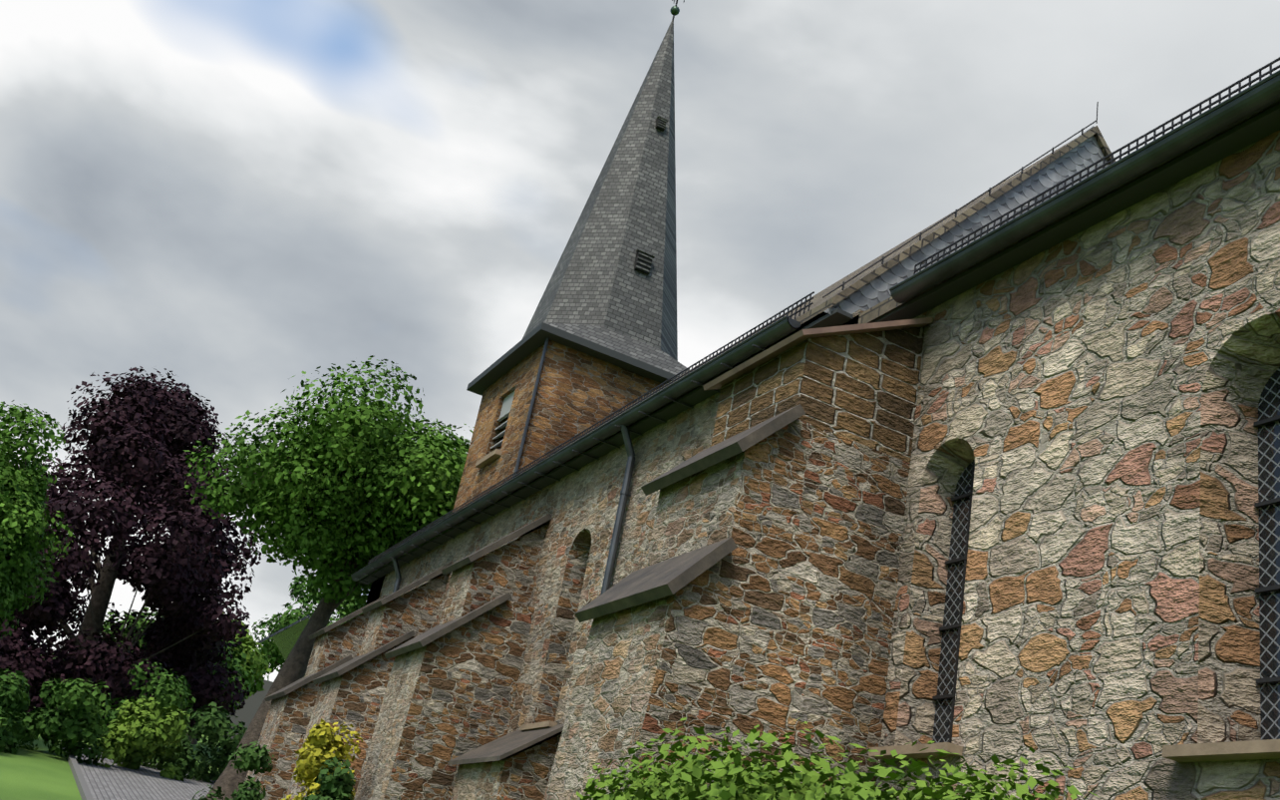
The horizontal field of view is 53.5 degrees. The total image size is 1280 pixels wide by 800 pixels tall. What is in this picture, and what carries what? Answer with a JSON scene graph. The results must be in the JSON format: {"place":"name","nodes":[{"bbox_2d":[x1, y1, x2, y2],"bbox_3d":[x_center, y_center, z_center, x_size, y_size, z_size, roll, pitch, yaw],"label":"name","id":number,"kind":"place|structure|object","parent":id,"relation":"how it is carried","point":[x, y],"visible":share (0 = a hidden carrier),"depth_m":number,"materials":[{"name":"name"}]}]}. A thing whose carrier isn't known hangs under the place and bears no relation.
{"place":"outdoors","nodes":[
{"label":"outdoors","id":0,"kind":"place"},
{"bbox_2d":[0,656,220,799],"bbox_3d":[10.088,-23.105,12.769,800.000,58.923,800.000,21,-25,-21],"label":"terrain","id":1,"kind":"structure","parent":0,"point":[41,772],"depth_m":22.58,"materials":[{"name":"green plant"}]},
{"bbox_2d":[0,667,31,753],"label":"hedge shrub","id":2,"kind":"object","parent":1,"relation":"on","point":[12,694],"visible":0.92,"depth_m":25.34,"materials":[{"name":"green plant"}]},
{"bbox_2d":[0,399,75,639],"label":"green tree","id":3,"kind":"object","parent":1,"relation":"on","point":[21,488],"depth_m":28.60,"materials":[{"name":"green plant"}]},
{"bbox_2d":[0,676,115,765],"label":"hedge shrub","id":4,"kind":"object","parent":1,"relation":"on","point":[75,702],"visible":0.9,"depth_m":26.85,"materials":[{"name":"green plant"}]},
{"bbox_2d":[60,739,93,799],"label":"path kerb","id":5,"kind":"structure","parent":1,"relation":"on","point":[83,788],"depth_m":22.78,"materials":[{"name":"grey concrete"}]},
{"bbox_2d":[40,657,195,753],"bbox_3d":[-14.063,8.626,34.819,3.831,2.895,3.208,10,-23,4],"label":"hedge shrub","id":6,"kind":"object","parent":1,"relation":"on","point":[165,698],"visible":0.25,"depth_m":34.07,"materials":[{"name":"green plant"}]},
{"bbox_2d":[0,365,268,741],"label":"copper beech tree","id":7,"kind":"object","parent":1,"relation":"on","point":[119,435],"depth_m":38.57,"materials":[{"name":"purple plant"}]},
{"bbox_2d":[87,696,190,780],"bbox_3d":[-11.230,7.741,28.915,2.083,1.881,2.743,15,-23,-9],"label":"hedge shrub","id":8,"kind":"object","parent":1,"relation":"on","point":[127,744],"visible":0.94,"depth_m":28.61,"materials":[{"name":"green plant"}]},
{"bbox_2d":[75,747,216,799],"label":"path paving","id":9,"kind":"structure","parent":1,"relation":"on","point":[115,781],"depth_m":25.85,"materials":[{"name":"grey stone"}]},
{"bbox_2d":[99,607,253,703],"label":"green tree","id":10,"kind":"object","parent":1,"relation":"on","point":[233,664],"visible":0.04,"depth_m":47.66,"materials":[{"name":"green plant"}]},
{"bbox_2d":[141,700,247,782],"bbox_3d":[-10.489,8.470,30.820,2.702,2.057,2.667,30,-29,-36],"label":"hedge shrub","id":11,"kind":"object","parent":1,"relation":"on","point":[213,724],"visible":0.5,"depth_m":30.40,"materials":[{"name":"green plant"}]},
{"bbox_2d":[186,612,272,744],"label":"bright tree","id":12,"kind":"object","parent":1,"relation":"on","point":[255,659],"depth_m":51.10,"materials":[{"name":"green plant"}]},
{"bbox_2d":[189,678,273,738],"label":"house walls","id":13,"kind":"structure","parent":1,"relation":"on","point":[247,711],"depth_m":64.44,"materials":[{"name":"grey"}]},
{"bbox_2d":[255,614,310,675],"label":"house roof","id":14,"kind":"structure","parent":13,"relation":"on","point":[285,638],"depth_m":70.82,"materials":[{"name":"tile"}]},
{"bbox_2d":[191,740,276,799],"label":"thuja shrub","id":15,"kind":"object","parent":1,"relation":"on","point":[250,759],"visible":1,"depth_m":17.39,"materials":[{"name":"green plant"}]},
{"bbox_2d":[251,574,363,673],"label":"green tree","id":16,"kind":"object","parent":1,"relation":"on","point":[269,647],"depth_m":84.02,"materials":[{"name":"green plant"}]},
{"bbox_2d":[245,610,370,799],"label":"buttress","id":17,"kind":"structure","parent":1,"relation":"on","point":[284,728],"depth_m":21.70,"materials":[{"name":"stone"}]},
{"bbox_2d":[264,595,386,700],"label":"buttress caps","id":18,"kind":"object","parent":17,"relation":"attached to","point":[296,684],"depth_m":22.19,"materials":[{"name":"grey stone"}]},
{"bbox_2d":[281,717,362,799],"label":"yellow flowering bush","id":19,"kind":"object","parent":1,"relation":"on","point":[320,744],"visible":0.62,"depth_m":16.65,"materials":[{"name":"yellow plant"}]},
{"bbox_2d":[302,755,355,799],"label":"thuja shrub","id":20,"kind":"object","parent":1,"relation":"on","point":[338,784],"visible":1,"depth_m":15.15,"materials":[{"name":"green plant"}]},
{"bbox_2d":[183,354,474,799],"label":"lime tree","id":21,"kind":"object","parent":1,"relation":"on","point":[406,486],"depth_m":27.16,"materials":[{"name":"green plant"}]},
{"bbox_2d":[285,572,449,799],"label":"buttress","id":22,"kind":"structure","parent":1,"relation":"on","point":[354,696],"depth_m":18.92,"materials":[{"name":"stone"}]},
{"bbox_2d":[313,562,452,683],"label":"buttress caps","id":23,"kind":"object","parent":22,"relation":"attached to","point":[341,669],"depth_m":19.29,"materials":[{"name":"grey stone"}]},
{"bbox_2d":[365,576,384,604],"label":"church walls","id":24,"kind":"structure","parent":1,"relation":"on","point":[374,590],"depth_m":24.02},
{"bbox_2d":[350,69,1279,594],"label":"gutters and downpipes","id":25,"kind":"object","parent":24,"relation":"attached to","point":[1224,116],"visible":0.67,"depth_m":10.30,"materials":[{"name":"metal"}]},
{"bbox_2d":[359,102,1279,584],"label":"eave soffit","id":26,"kind":"structure","parent":24,"relation":"attached to","point":[1223,145],"depth_m":9.79,"materials":[{"name":"grey wood"}]},
{"bbox_2d":[822,101,1098,298],"bbox_3d":[3.339,-2.098,12.673,3.132,3.765,0.019,21,-25,-21],"label":"lightning conductor","id":27,"kind":"object","parent":24,"relation":"attached to","point":[920,233],"visible":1,"depth_m":12.47,"materials":[{"name":"grey metal"}]},
{"bbox_2d":[353,524,547,799],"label":"buttress","id":28,"kind":"structure","parent":1,"relation":"on","point":[449,696],"depth_m":15.47,"materials":[{"name":"stone"}]},
{"bbox_2d":[384,513,551,658],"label":"buttress caps","id":29,"kind":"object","parent":28,"relation":"attached to","point":[429,636],"depth_m":16.01,"materials":[{"name":"grey stone"}]},
{"bbox_2d":[450,731,562,799],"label":"buttress","id":30,"kind":"structure","parent":1,"relation":"on","point":[523,774],"depth_m":13.68,"materials":[{"name":"stone"}]},
{"bbox_2d":[447,723,564,764],"bbox_3d":[-1.499,3.892,14.343,0.720,0.570,1.650,21,-25,-21],"label":"cap","id":31,"kind":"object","parent":30,"relation":"on","point":[506,745],"depth_m":14.12,"materials":[{"name":"stone"}]},
{"bbox_2d":[448,338,664,529],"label":"tower walls","id":32,"kind":"structure","parent":1,"relation":"on","point":[577,392],"depth_m":23.53,"materials":[{"name":"brown stone"}]},
{"bbox_2d":[475,448,502,468],"bbox_3d":[-2.828,1.130,24.062,0.220,0.100,1.080,21,-25,-21],"label":"window sill","id":33,"kind":"structure","parent":32,"relation":"attached to","point":[488,458],"depth_m":23.94,"materials":[{"name":"stone"}]},
{"bbox_2d":[490,389,515,448],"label":"belfry louvers","id":34,"kind":"object","parent":32,"relation":"attached to","point":[506,406],"visible":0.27,"depth_m":24.60,"materials":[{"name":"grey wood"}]},
{"bbox_2d":[508,336,549,495],"bbox_3d":[-2.141,1.049,22.403,0.060,4.900,0.052,21,-25,-21],"label":"tower corner pipe","id":35,"kind":"object","parent":32,"relation":"attached to","point":[531,405],"visible":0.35,"depth_m":22.79,"materials":[{"name":"grey metal"}]},
{"bbox_2d":[522,19,688,375],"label":"spire","id":36,"kind":"structure","parent":32,"relation":"on","point":[600,290],"depth_m":25.77,"materials":[{"name":"stone"}]},
{"bbox_2d":[466,321,677,395],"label":"spire eaves","id":37,"kind":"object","parent":36,"relation":"attached to","point":[517,353],"depth_m":23.85,"materials":[{"name":"grey metal"}]},
{"bbox_2d":[634,251,652,275],"bbox_3d":[0.049,-2.724,25.397,0.320,0.400,0.150,21,-25,-21],"label":"vent opening","id":38,"kind":"object","parent":36,"relation":"attached to","point":[641,265],"visible":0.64,"depth_m":25.32,"materials":[{"name":"black"}]},
{"bbox_2d":[635,247,655,272],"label":"louver slats","id":39,"kind":"object","parent":38,"relation":"in","point":[645,251],"visible":0.92,"depth_m":25.34,"materials":[{"name":"grey wood"}]},
{"bbox_2d":[654,117,665,131],"bbox_3d":[0.437,-5.927,27.398,0.192,0.240,0.150,21,-25,-21],"label":"vent opening","id":40,"kind":"object","parent":36,"relation":"attached to","point":[659,128],"visible":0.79,"depth_m":27.34,"materials":[{"name":"black"}]},
{"bbox_2d":[655,115,668,128],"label":"spire louvre slats","id":41,"kind":"object","parent":40,"relation":"in","point":[666,120],"visible":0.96,"depth_m":27.34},
{"bbox_2d":[669,5,679,15],"bbox_3d":[0.809,-8.980,29.300,0.220,0.220,0.220,21,-25,-21],"label":"finial ball","id":42,"kind":"object","parent":36,"relation":"on","point":[675,10],"visible":0.92,"depth_m":29.23,"materials":[{"name":"green metal"}]},
{"bbox_2d":[365,309,878,733],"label":"church wall","id":43,"kind":"structure","parent":1,"relation":"on","point":[580,505],"depth_m":15.31,"materials":[{"name":"stone"}]},
{"bbox_2d":[519,719,1279,761],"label":"window sills","id":44,"kind":"structure","parent":43,"relation":"on","point":[1242,750],"depth_m":6.78,"materials":[{"name":"stone"}]},
{"bbox_2d":[559,100,1279,450],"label":"church roofs","id":45,"kind":"structure","parent":43,"relation":"on","point":[820,304],"depth_m":12.62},
{"bbox_2d":[367,56,1279,572],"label":"snow guard rails","id":46,"kind":"object","parent":45,"relation":"on","point":[926,264],"visible":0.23,"depth_m":10.38,"materials":[{"name":"grey metal"}]},
{"bbox_2d":[543,418,910,799],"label":"buttress","id":47,"kind":"structure","parent":1,"relation":"on","point":[779,619],"depth_m":9.32,"materials":[{"name":"stone"}]},
{"bbox_2d":[574,403,805,622],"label":"buttress caps","id":48,"kind":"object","parent":47,"relation":"attached to","point":[669,576],"depth_m":9.53,"materials":[{"name":"stone"}]},
{"bbox_2d":[710,325,925,462],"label":"buttress","id":49,"kind":"structure","parent":47,"relation":"on","point":[861,388],"depth_m":10.22,"materials":[{"name":"brown stone"}]},
{"bbox_2d":[703,317,933,389],"bbox_3d":[1.522,-0.390,10.921,1.278,0.664,1.550,21,-25,-21],"label":"buttress coping","id":50,"kind":"object","parent":49,"relation":"on","point":[786,344],"visible":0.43,"depth_m":10.36,"materials":[{"name":"grey stone"}]},
{"bbox_2d":[572,716,1100,799],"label":"bush","id":51,"kind":"object","parent":1,"relation":"on","point":[737,781],"visible":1,"depth_m":4.29,"materials":[{"name":"green plant"}]},
{"bbox_2d":[0,0,1279,681],"label":"sky","id":52,"kind":"structure","parent":0,"point":[236,199],"materials":[{"name":"grey"}]},
{"bbox_2d":[824,126,1109,314],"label":"nave east gable","id":53,"kind":"structure","parent":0,"point":[1072,161],"depth_m":12.71,"materials":[{"name":"grey tile"}]},
{"bbox_2d":[875,129,1279,799],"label":"stone wall","id":54,"kind":"structure","parent":0,"point":[1087,399],"depth_m":8.12,"materials":[{"name":"beige stone"}]},
{"bbox_2d":[932,414,1279,741],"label":"window bars","id":55,"kind":"object","parent":54,"relation":"attached to","point":[1257,590],"visible":0.62,"depth_m":9.23,"materials":[{"name":"black metal"}]}
]}

